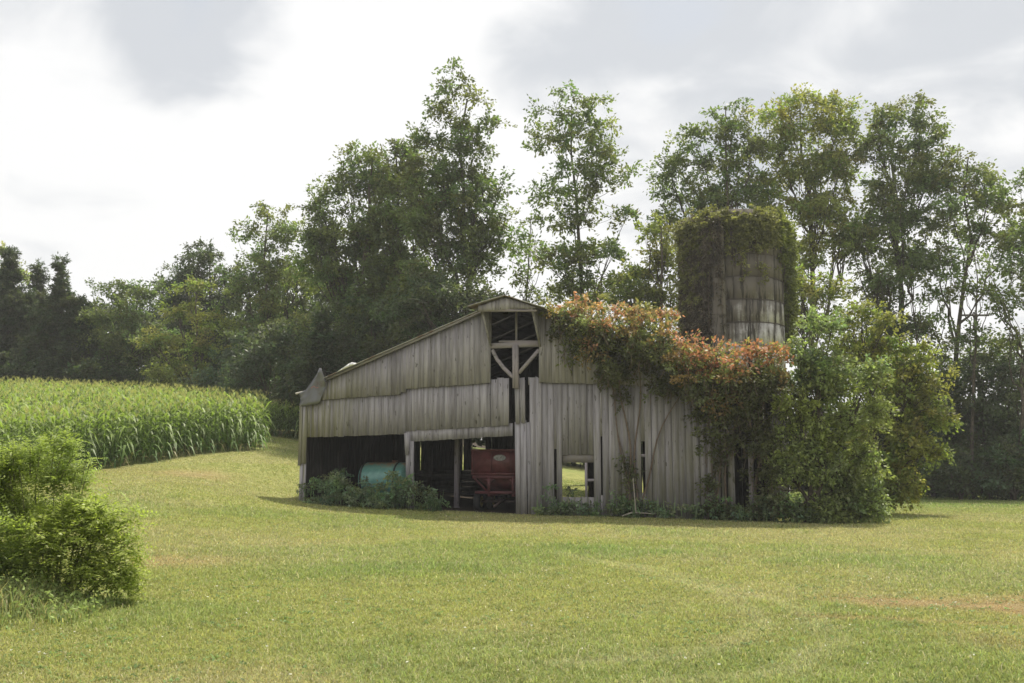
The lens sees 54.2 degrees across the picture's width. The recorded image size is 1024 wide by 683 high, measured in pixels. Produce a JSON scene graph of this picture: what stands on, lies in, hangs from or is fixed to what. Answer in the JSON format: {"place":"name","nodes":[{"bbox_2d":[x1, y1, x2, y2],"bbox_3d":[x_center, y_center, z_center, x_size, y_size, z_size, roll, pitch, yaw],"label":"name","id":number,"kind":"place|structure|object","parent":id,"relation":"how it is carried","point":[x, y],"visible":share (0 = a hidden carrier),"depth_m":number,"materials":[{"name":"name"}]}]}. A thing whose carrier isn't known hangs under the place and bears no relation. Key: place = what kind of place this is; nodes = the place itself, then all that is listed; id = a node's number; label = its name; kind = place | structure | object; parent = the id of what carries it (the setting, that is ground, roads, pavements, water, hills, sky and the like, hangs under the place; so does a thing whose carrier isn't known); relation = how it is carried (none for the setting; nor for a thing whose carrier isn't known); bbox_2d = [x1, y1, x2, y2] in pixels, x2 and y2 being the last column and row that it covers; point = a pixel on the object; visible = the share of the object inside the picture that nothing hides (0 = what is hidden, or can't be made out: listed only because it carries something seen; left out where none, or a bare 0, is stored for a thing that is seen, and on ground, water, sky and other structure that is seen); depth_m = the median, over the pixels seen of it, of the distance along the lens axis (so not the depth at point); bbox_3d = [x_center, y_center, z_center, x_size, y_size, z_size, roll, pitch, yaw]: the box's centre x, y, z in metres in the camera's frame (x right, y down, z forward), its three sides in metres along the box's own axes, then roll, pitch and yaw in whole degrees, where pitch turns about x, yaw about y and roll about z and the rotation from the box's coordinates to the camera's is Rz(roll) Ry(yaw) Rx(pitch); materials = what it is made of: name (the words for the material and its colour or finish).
{"place":"outdoors","nodes":[
{"label":"outdoors","id":0,"kind":"place"},
{"bbox_2d":[0,424,1023,682],"bbox_3d":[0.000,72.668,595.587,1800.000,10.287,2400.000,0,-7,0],"label":"ground","id":1,"kind":"structure","parent":0,"point":[576,472],"depth_m":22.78,"materials":[{"name":"green plant"}]},
{"bbox_2d":[0,241,35,285],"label":"deciduous tree","id":2,"kind":"object","parent":1,"relation":"on","point":[26,272],"visible":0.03,"depth_m":90.53,"materials":[{"name":"green plant"}]},
{"bbox_2d":[7,407,35,455],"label":"corn plant","id":3,"kind":"object","parent":1,"relation":"on","point":[24,415],"visible":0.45,"depth_m":38.56,"materials":[{"name":"green plant"}]},
{"bbox_2d":[0,245,49,376],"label":"cedar tree","id":4,"kind":"object","parent":1,"relation":"on","point":[16,302],"visible":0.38,"depth_m":80.49,"materials":[{"name":"green plant"}]},
{"bbox_2d":[17,408,34,475],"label":"corn plant","id":5,"kind":"object","parent":1,"relation":"on","point":[27,427],"visible":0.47,"depth_m":37.93,"materials":[{"name":"green plant"}]},
{"bbox_2d":[27,258,52,328],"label":"cedar tree","id":6,"kind":"object","parent":1,"relation":"on","point":[38,270],"visible":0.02,"depth_m":83.09,"materials":[{"name":"green plant"}]},
{"bbox_2d":[0,346,100,385],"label":"understory tree","id":7,"kind":"object","parent":1,"relation":"on","point":[28,369],"visible":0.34,"depth_m":75.29,"materials":[{"name":"green plant"}]},
{"bbox_2d":[3,252,118,387],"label":"cedar tree","id":8,"kind":"object","parent":1,"relation":"on","point":[53,328],"visible":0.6,"depth_m":77.13,"materials":[{"name":"green plant"}]},
{"bbox_2d":[0,561,138,632],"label":"weeds","id":9,"kind":"object","parent":1,"relation":"on","point":[23,598],"visible":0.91,"depth_m":11.41,"materials":[{"name":"green plant"}]},
{"bbox_2d":[60,404,95,463],"bbox_3d":[-17.540,3.953,39.917,0.882,3.010,1.678,-12,-19,39],"label":"corn plant","id":10,"kind":"object","parent":1,"relation":"on","point":[75,430],"visible":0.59,"depth_m":40.16,"materials":[{"name":"green plant"}]},
{"bbox_2d":[0,423,159,604],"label":"leafy bush","id":11,"kind":"object","parent":1,"relation":"on","point":[16,555],"visible":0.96,"depth_m":12.37,"materials":[{"name":"green plant"}]},
{"bbox_2d":[70,405,100,467],"bbox_3d":[-17.136,3.889,39.954,0.691,2.787,1.637,-6,-9,39],"label":"corn plant","id":12,"kind":"object","parent":1,"relation":"on","point":[87,439],"visible":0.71,"depth_m":40.18,"materials":[{"name":"green plant"}]},
{"bbox_2d":[75,406,103,470],"bbox_3d":[-17.227,4.076,40.504,1.444,3.076,0.753,-3,-8,22],"label":"corn plant","id":13,"kind":"object","parent":1,"relation":"on","point":[89,430],"visible":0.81,"depth_m":40.48,"materials":[{"name":"green plant"}]},
{"bbox_2d":[77,417,101,469],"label":"corn plant","id":14,"kind":"object","parent":1,"relation":"on","point":[88,423],"visible":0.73,"depth_m":40.49,"materials":[{"name":"green plant"}]},
{"bbox_2d":[83,404,101,464],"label":"corn plant","id":15,"kind":"object","parent":1,"relation":"on","point":[96,410],"visible":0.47,"depth_m":42.08,"materials":[{"name":"green plant"}]},
{"bbox_2d":[81,404,113,468],"bbox_3d":[-16.900,4.068,40.904,1.486,3.176,0.729,5,-9,-33],"label":"corn plant","id":16,"kind":"object","parent":1,"relation":"on","point":[97,439],"visible":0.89,"depth_m":40.90,"materials":[{"name":"green plant"}]},
{"bbox_2d":[94,408,112,461],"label":"corn plant","id":17,"kind":"object","parent":1,"relation":"on","point":[102,438],"visible":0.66,"depth_m":42.04,"materials":[{"name":"green plant"}]},
{"bbox_2d":[99,412,111,468],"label":"corn plant","id":18,"kind":"object","parent":1,"relation":"on","point":[103,426],"visible":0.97,"depth_m":41.17,"materials":[{"name":"green plant"}]},
{"bbox_2d":[95,405,119,463],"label":"corn plant","id":19,"kind":"object","parent":1,"relation":"on","point":[108,413],"visible":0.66,"depth_m":42.30,"materials":[{"name":"green plant"}]},
{"bbox_2d":[101,417,122,467],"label":"corn plant","id":20,"kind":"object","parent":1,"relation":"on","point":[111,434],"visible":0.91,"depth_m":41.36,"materials":[{"name":"green plant"}]},
{"bbox_2d":[95,404,129,467],"bbox_3d":[-16.660,3.935,41.643,1.620,2.804,0.802,2,-7,-15],"label":"corn plant","id":21,"kind":"object","parent":1,"relation":"on","point":[112,436],"visible":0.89,"depth_m":41.59,"materials":[{"name":"green plant"}]},
{"bbox_2d":[106,408,126,467],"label":"corn plant","id":22,"kind":"object","parent":1,"relation":"on","point":[115,433],"visible":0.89,"depth_m":41.84,"materials":[{"name":"green plant"}]},
{"bbox_2d":[100,407,134,466],"bbox_3d":[-16.541,4.040,42.257,1.564,2.701,0.700,-2,-7,14],"label":"corn plant","id":23,"kind":"object","parent":1,"relation":"on","point":[121,440],"visible":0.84,"depth_m":42.03,"materials":[{"name":"green plant"}]},
{"bbox_2d":[109,411,136,465],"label":"corn plant","id":24,"kind":"object","parent":1,"relation":"on","point":[120,441],"visible":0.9,"depth_m":42.01,"materials":[{"name":"green plant"}]},
{"bbox_2d":[61,351,185,396],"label":"understory tree","id":25,"kind":"object","parent":1,"relation":"on","point":[85,369],"visible":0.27,"depth_m":75.34,"materials":[{"name":"green plant"}]},
{"bbox_2d":[112,404,135,465],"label":"corn plant","id":26,"kind":"object","parent":1,"relation":"on","point":[124,446],"visible":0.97,"depth_m":42.30,"materials":[{"name":"green plant"}]},
{"bbox_2d":[71,276,182,387],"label":"deciduous tree","id":27,"kind":"object","parent":1,"relation":"on","point":[124,350],"visible":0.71,"depth_m":77.78,"materials":[{"name":"green plant"}]},
{"bbox_2d":[121,416,138,466],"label":"corn plant","id":28,"kind":"object","parent":1,"relation":"on","point":[129,442],"visible":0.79,"depth_m":42.50,"materials":[{"name":"green plant"}]},
{"bbox_2d":[131,407,154,460],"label":"corn plant","id":29,"kind":"object","parent":1,"relation":"on","point":[142,425],"visible":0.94,"depth_m":43.29,"materials":[{"name":"green plant"}]},
{"bbox_2d":[135,413,156,461],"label":"corn plant","id":30,"kind":"object","parent":1,"relation":"on","point":[146,449],"visible":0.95,"depth_m":43.56,"materials":[{"name":"green plant"}]},
{"bbox_2d":[0,374,299,458],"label":"corn","id":31,"kind":"object","parent":1,"relation":"on","point":[20,394],"visible":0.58,"depth_m":53.63,"materials":[{"name":"green plant"}]},
{"bbox_2d":[137,401,166,462],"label":"corn plant","id":32,"kind":"object","parent":1,"relation":"on","point":[149,411],"visible":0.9,"depth_m":43.72,"materials":[{"name":"green plant"}]},
{"bbox_2d":[143,412,165,461],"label":"corn plant","id":33,"kind":"object","parent":1,"relation":"on","point":[156,440],"visible":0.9,"depth_m":44.04,"materials":[{"name":"green plant"}]},
{"bbox_2d":[148,410,162,458],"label":"corn plant","id":34,"kind":"object","parent":1,"relation":"on","point":[154,419],"visible":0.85,"depth_m":43.94,"materials":[{"name":"green plant"}]},
{"bbox_2d":[156,411,172,458],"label":"corn plant","id":35,"kind":"object","parent":1,"relation":"on","point":[166,417],"visible":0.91,"depth_m":44.32,"materials":[{"name":"green plant"}]},
{"bbox_2d":[157,402,174,458],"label":"corn plant","id":36,"kind":"object","parent":1,"relation":"on","point":[161,444],"visible":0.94,"depth_m":44.45,"materials":[{"name":"green plant"}]},
{"bbox_2d":[158,403,180,458],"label":"corn plant","id":37,"kind":"object","parent":1,"relation":"on","point":[169,439],"visible":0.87,"depth_m":44.76,"materials":[{"name":"green plant"}]},
{"bbox_2d":[167,400,182,459],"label":"corn plant","id":38,"kind":"object","parent":1,"relation":"on","point":[177,414],"visible":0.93,"depth_m":45.04,"materials":[{"name":"green plant"}]},
{"bbox_2d":[167,405,192,456],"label":"corn plant","id":39,"kind":"object","parent":1,"relation":"on","point":[180,432],"visible":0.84,"depth_m":45.34,"materials":[{"name":"green plant"}]},
{"bbox_2d":[125,272,248,390],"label":"deciduous tree","id":40,"kind":"object","parent":1,"relation":"on","point":[178,368],"visible":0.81,"depth_m":73.08,"materials":[{"name":"green plant"}]},
{"bbox_2d":[177,407,197,453],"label":"corn plant","id":41,"kind":"object","parent":1,"relation":"on","point":[189,433],"visible":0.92,"depth_m":45.59,"materials":[{"name":"green plant"}]},
{"bbox_2d":[186,405,205,455],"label":"corn plant","id":42,"kind":"object","parent":1,"relation":"on","point":[193,412],"visible":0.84,"depth_m":46.27,"materials":[{"name":"green plant"}]},
{"bbox_2d":[142,236,254,389],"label":"deciduous tree","id":43,"kind":"object","parent":1,"relation":"on","point":[203,256],"visible":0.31,"depth_m":86.41,"materials":[{"name":"green plant"}]},
{"bbox_2d":[188,408,208,453],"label":"corn plant","id":44,"kind":"object","parent":1,"relation":"on","point":[199,438],"visible":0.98,"depth_m":46.31,"materials":[{"name":"green plant"}]},
{"bbox_2d":[193,397,210,450],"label":"corn plant","id":45,"kind":"object","parent":1,"relation":"on","point":[200,442],"visible":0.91,"depth_m":46.80,"materials":[{"name":"green plant"}]},
{"bbox_2d":[201,407,214,451],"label":"corn plant","id":46,"kind":"object","parent":1,"relation":"on","point":[208,432],"visible":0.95,"depth_m":47.07,"materials":[{"name":"green plant"}]},
{"bbox_2d":[202,397,228,451],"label":"corn plant","id":47,"kind":"object","parent":1,"relation":"on","point":[215,422],"visible":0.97,"depth_m":47.36,"materials":[{"name":"green plant"}]},
{"bbox_2d":[214,402,226,451],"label":"corn plant","id":48,"kind":"object","parent":1,"relation":"on","point":[219,433],"visible":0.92,"depth_m":47.78,"materials":[{"name":"green plant"}]},
{"bbox_2d":[209,405,235,450],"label":"corn plant","id":49,"kind":"object","parent":1,"relation":"on","point":[223,433],"visible":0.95,"depth_m":47.98,"materials":[{"name":"green plant"}]},
{"bbox_2d":[217,395,233,448],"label":"corn plant","id":50,"kind":"object","parent":1,"relation":"on","point":[226,420],"visible":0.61,"depth_m":49.31,"materials":[{"name":"green plant"}]},
{"bbox_2d":[172,336,281,397],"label":"understory tree","id":51,"kind":"object","parent":1,"relation":"on","point":[207,381],"visible":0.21,"depth_m":69.71,"materials":[{"name":"green plant"}]},
{"bbox_2d":[221,398,238,452],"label":"corn plant","id":52,"kind":"object","parent":1,"relation":"on","point":[230,425],"visible":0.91,"depth_m":48.33,"materials":[{"name":"green plant"}]},
{"bbox_2d":[228,401,242,449],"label":"corn plant","id":53,"kind":"object","parent":1,"relation":"on","point":[232,443],"visible":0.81,"depth_m":48.70,"materials":[{"name":"green plant"}]},
{"bbox_2d":[231,401,250,450],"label":"corn plant","id":54,"kind":"object","parent":1,"relation":"on","point":[242,428],"visible":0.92,"depth_m":49.17,"materials":[{"name":"green plant"}]},
{"bbox_2d":[240,401,255,448],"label":"corn plant","id":55,"kind":"object","parent":1,"relation":"on","point":[245,429],"visible":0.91,"depth_m":49.60,"materials":[{"name":"green plant"}]},
{"bbox_2d":[243,403,261,450],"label":"corn plant","id":56,"kind":"object","parent":1,"relation":"on","point":[252,408],"visible":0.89,"depth_m":49.87,"materials":[{"name":"green plant"}]},
{"bbox_2d":[252,405,268,450],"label":"corn plant","id":57,"kind":"object","parent":1,"relation":"on","point":[261,430],"visible":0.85,"depth_m":50.47,"materials":[{"name":"green plant"}]},
{"bbox_2d":[213,312,308,419],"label":"understory tree","id":58,"kind":"object","parent":1,"relation":"on","point":[258,355],"visible":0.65,"depth_m":66.66,"materials":[{"name":"green plant"}]},
{"bbox_2d":[204,199,328,411],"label":"deciduous tree","id":59,"kind":"object","parent":1,"relation":"on","point":[273,312],"visible":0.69,"depth_m":74.73,"materials":[{"name":"green plant"}]},
{"bbox_2d":[265,317,366,432],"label":"understory tree","id":60,"kind":"object","parent":1,"relation":"on","point":[289,390],"visible":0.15,"depth_m":61.54,"materials":[{"name":"green plant"}]},
{"bbox_2d":[287,300,350,391],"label":"cedar tree","id":61,"kind":"object","parent":1,"relation":"on","point":[322,352],"visible":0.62,"depth_m":57.98,"materials":[{"name":"green plant"}]},
{"bbox_2d":[281,139,437,347],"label":"deciduous tree","id":62,"kind":"object","parent":1,"relation":"on","point":[321,242],"visible":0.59,"depth_m":66.57,"materials":[{"name":"green plant"}]},
{"bbox_2d":[296,467,450,510],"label":"weeds","id":63,"kind":"object","parent":1,"relation":"on","point":[332,484],"visible":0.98,"depth_m":36.19,"materials":[{"name":"green plant"}]},
{"bbox_2d":[331,289,418,370],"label":"understory tree","id":64,"kind":"object","parent":1,"relation":"on","point":[368,346],"visible":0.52,"depth_m":60.07,"materials":[{"name":"green plant"}]},
{"bbox_2d":[358,460,405,506],"bbox_3d":[-4.845,5.381,38.815,2.104,2.118,1.349,-2,-8,18],"label":"storage tank","id":65,"kind":"object","parent":1,"relation":"on","point":[373,471],"visible":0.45,"depth_m":38.37,"materials":[{"name":"teal metal"}]},
{"bbox_2d":[335,132,459,339],"bbox_3d":[-7.143,-3.209,65.073,8.549,21.236,6.433,2,-7,-15],"label":"deciduous tree","id":66,"kind":"object","parent":1,"relation":"on","point":[389,235],"visible":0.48,"depth_m":64.76,"materials":[{"name":"green plant"}]},
{"bbox_2d":[365,264,534,345],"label":"deciduous tree","id":67,"kind":"object","parent":1,"relation":"on","point":[459,298],"visible":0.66,"depth_m":56.86,"materials":[{"name":"green plant"}]},
{"bbox_2d":[382,56,536,463],"bbox_3d":[-3.252,-5.120,62.013,9.701,26.049,6.287,0,-7,0],"label":"deciduous tree","id":68,"kind":"object","parent":1,"relation":"on","point":[427,225],"visible":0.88,"depth_m":62.10,"materials":[{"name":"green plant"}]},
{"bbox_2d":[471,449,527,511],"bbox_3d":[-0.175,5.228,37.565,2.365,2.326,3.017,-2,-8,18],"label":"grain wagon","id":69,"kind":"object","parent":1,"relation":"on","point":[493,470],"visible":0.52,"depth_m":37.07,"materials":[{"name":"red paint"}]},
{"bbox_2d":[509,216,563,306],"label":"deciduous tree","id":70,"kind":"object","parent":1,"relation":"on","point":[531,289],"visible":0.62,"depth_m":63.82,"materials":[{"name":"green plant"}]},
{"bbox_2d":[62,255,1018,493],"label":"distant wood","id":71,"kind":"object","parent":1,"relation":"on","point":[318,302],"visible":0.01,"depth_m":80.27,"materials":[{"name":"green plant"}]},
{"bbox_2d":[295,295,791,519],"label":"barn","id":72,"kind":"structure","parent":1,"relation":"on","point":[488,369],"depth_m":36.43,"materials":[{"name":"wood"}]},
{"bbox_2d":[538,291,807,521],"bbox_3d":[5.224,2.171,33.733,9.284,8.206,2.996,-3,-8,21],"label":"creeper","id":73,"kind":"object","parent":72,"relation":"attached to","point":[724,385],"visible":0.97,"depth_m":33.23,"materials":[{"name":"green plant"}]},
{"bbox_2d":[502,79,654,464],"bbox_3d":[4.118,-3.628,59.838,9.737,25.099,4.950,0,-7,0],"label":"deciduous tree","id":74,"kind":"object","parent":1,"relation":"on","point":[579,254],"visible":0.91,"depth_m":60.39,"materials":[{"name":"green plant"}]},
{"bbox_2d":[566,310,675,352],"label":"understory tree","id":75,"kind":"object","parent":1,"relation":"on","point":[614,333],"visible":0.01,"depth_m":57.24,"materials":[{"name":"green plant"}]},
{"bbox_2d":[569,209,678,348],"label":"deciduous tree","id":76,"kind":"object","parent":1,"relation":"on","point":[661,259],"visible":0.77,"depth_m":57.49,"materials":[{"name":"green plant"}]},
{"bbox_2d":[622,479,666,515],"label":"fallen branch","id":77,"kind":"object","parent":1,"relation":"on","point":[635,504],"visible":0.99,"depth_m":33.48,"materials":[{"name":"wood"}]},
{"bbox_2d":[531,483,818,522],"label":"weeds","id":78,"kind":"object","parent":1,"relation":"on","point":[565,508],"visible":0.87,"depth_m":33.63,"materials":[{"name":"green plant"}]},
{"bbox_2d":[640,97,782,249],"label":"deciduous tree","id":79,"kind":"object","parent":1,"relation":"on","point":[718,195],"visible":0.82,"depth_m":63.49,"materials":[{"name":"green plant"}]},
{"bbox_2d":[686,209,790,501],"bbox_3d":[11.250,1.019,50.142,4.904,14.540,5.147,0,-7,0],"label":"silo","id":80,"kind":"object","parent":1,"relation":"on","point":[753,310],"visible":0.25,"depth_m":48.33,"materials":[{"name":"concrete"}]},
{"bbox_2d":[670,203,806,367],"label":"ivy vines","id":81,"kind":"object","parent":80,"relation":"attached to","point":[693,237],"visible":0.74,"depth_m":49.03,"materials":[{"name":"green plant"}]},
{"bbox_2d":[735,82,893,467],"bbox_3d":[19.641,-3.559,63.775,10.467,27.133,5.729,0,-7,0],"label":"deciduous tree","id":82,"kind":"object","parent":1,"relation":"on","point":[811,208],"visible":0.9,"depth_m":64.25,"materials":[{"name":"green plant"}]},
{"bbox_2d":[791,263,854,492],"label":"deciduous tree","id":83,"kind":"object","parent":1,"relation":"on","point":[816,294],"visible":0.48,"depth_m":55.45,"materials":[{"name":"green plant"}]},
{"bbox_2d":[752,305,903,523],"bbox_3d":[10.170,2.663,32.760,4.879,7.773,3.471,0,-7,0],"label":"bush","id":84,"kind":"object","parent":1,"relation":"on","point":[827,480],"visible":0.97,"depth_m":32.28,"materials":[{"name":"green plant"}]},
{"bbox_2d":[822,298,938,494],"bbox_3d":[23.509,3.565,62.304,7.245,12.877,7.670,-5,-9,33],"label":"understory tree","id":85,"kind":"object","parent":1,"relation":"on","point":[890,331],"visible":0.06,"depth_m":61.98,"materials":[{"name":"green plant"}]},
{"bbox_2d":[820,298,966,511],"bbox_3d":[14.407,2.633,38.654,5.638,8.849,4.042,0,-7,0],"label":"tree","id":86,"kind":"object","parent":1,"relation":"on","point":[907,438],"visible":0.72,"depth_m":38.11,"materials":[{"name":"green plant"}]},
{"bbox_2d":[829,89,979,403],"bbox_3d":[24.886,-3.116,63.111,8.993,26.290,5.952,0,-7,0],"label":"deciduous tree","id":87,"kind":"object","parent":1,"relation":"on","point":[896,218],"visible":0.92,"depth_m":63.06,"materials":[{"name":"green plant"}]},
{"bbox_2d":[887,259,967,496],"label":"thin tree","id":88,"kind":"object","parent":1,"relation":"on","point":[923,326],"visible":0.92,"depth_m":60.56,"materials":[{"name":"green plant"}]},
{"bbox_2d":[877,352,1016,497],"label":"understory tree","id":89,"kind":"object","parent":1,"relation":"on","point":[954,438],"visible":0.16,"depth_m":58.98,"materials":[{"name":"green plant"}]},
{"bbox_2d":[915,330,993,408],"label":"understory tree","id":90,"kind":"object","parent":1,"relation":"on","point":[946,358],"visible":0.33,"depth_m":60.76,"materials":[{"name":"green plant"}]},
{"bbox_2d":[912,143,1018,447],"bbox_3d":[28.499,-1.427,61.753,7.036,22.626,5.381,0,-7,0],"label":"deciduous tree","id":91,"kind":"object","parent":1,"relation":"on","point":[981,201],"visible":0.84,"depth_m":62.14,"materials":[{"name":"green plant"}]},
{"bbox_2d":[912,433,1023,499],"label":"understory tree","id":92,"kind":"object","parent":1,"relation":"on","point":[938,477],"visible":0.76,"depth_m":54.57,"materials":[{"name":"green plant"}]},
{"bbox_2d":[925,350,1023,498],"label":"understory tree","id":93,"kind":"object","parent":1,"relation":"on","point":[988,427],"visible":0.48,"depth_m":57.60,"materials":[{"name":"green plant"}]},
{"bbox_2d":[932,240,1016,498],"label":"thin tree","id":94,"kind":"object","parent":1,"relation":"on","point":[964,337],"visible":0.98,"depth_m":57.32,"materials":[{"name":"green plant"}]},
{"bbox_2d":[959,244,1023,499],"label":"thin tree","id":95,"kind":"object","parent":1,"relation":"on","point":[1012,343],"visible":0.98,"depth_m":56.63,"materials":[{"name":"green plant"}]},
{"bbox_2d":[959,328,1023,414],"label":"understory tree","id":96,"kind":"object","parent":1,"relation":"on","point":[998,351],"visible":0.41,"depth_m":59.81,"materials":[{"name":"green plant"}]},
{"bbox_2d":[974,167,1023,358],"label":"deciduous tree","id":97,"kind":"object","parent":1,"relation":"on","point":[1008,237],"visible":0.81,"depth_m":59.23,"materials":[{"name":"green plant"}]},
{"bbox_2d":[975,355,1023,499],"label":"understory tree","id":98,"kind":"object","parent":1,"relation":"on","point":[1007,383],"visible":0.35,"depth_m":56.87,"materials":[{"name":"green plant"}]},
{"bbox_2d":[0,0,1023,439],"label":"sky","id":99,"kind":"structure","parent":0,"point":[132,132],"materials":[{"name":"white"}]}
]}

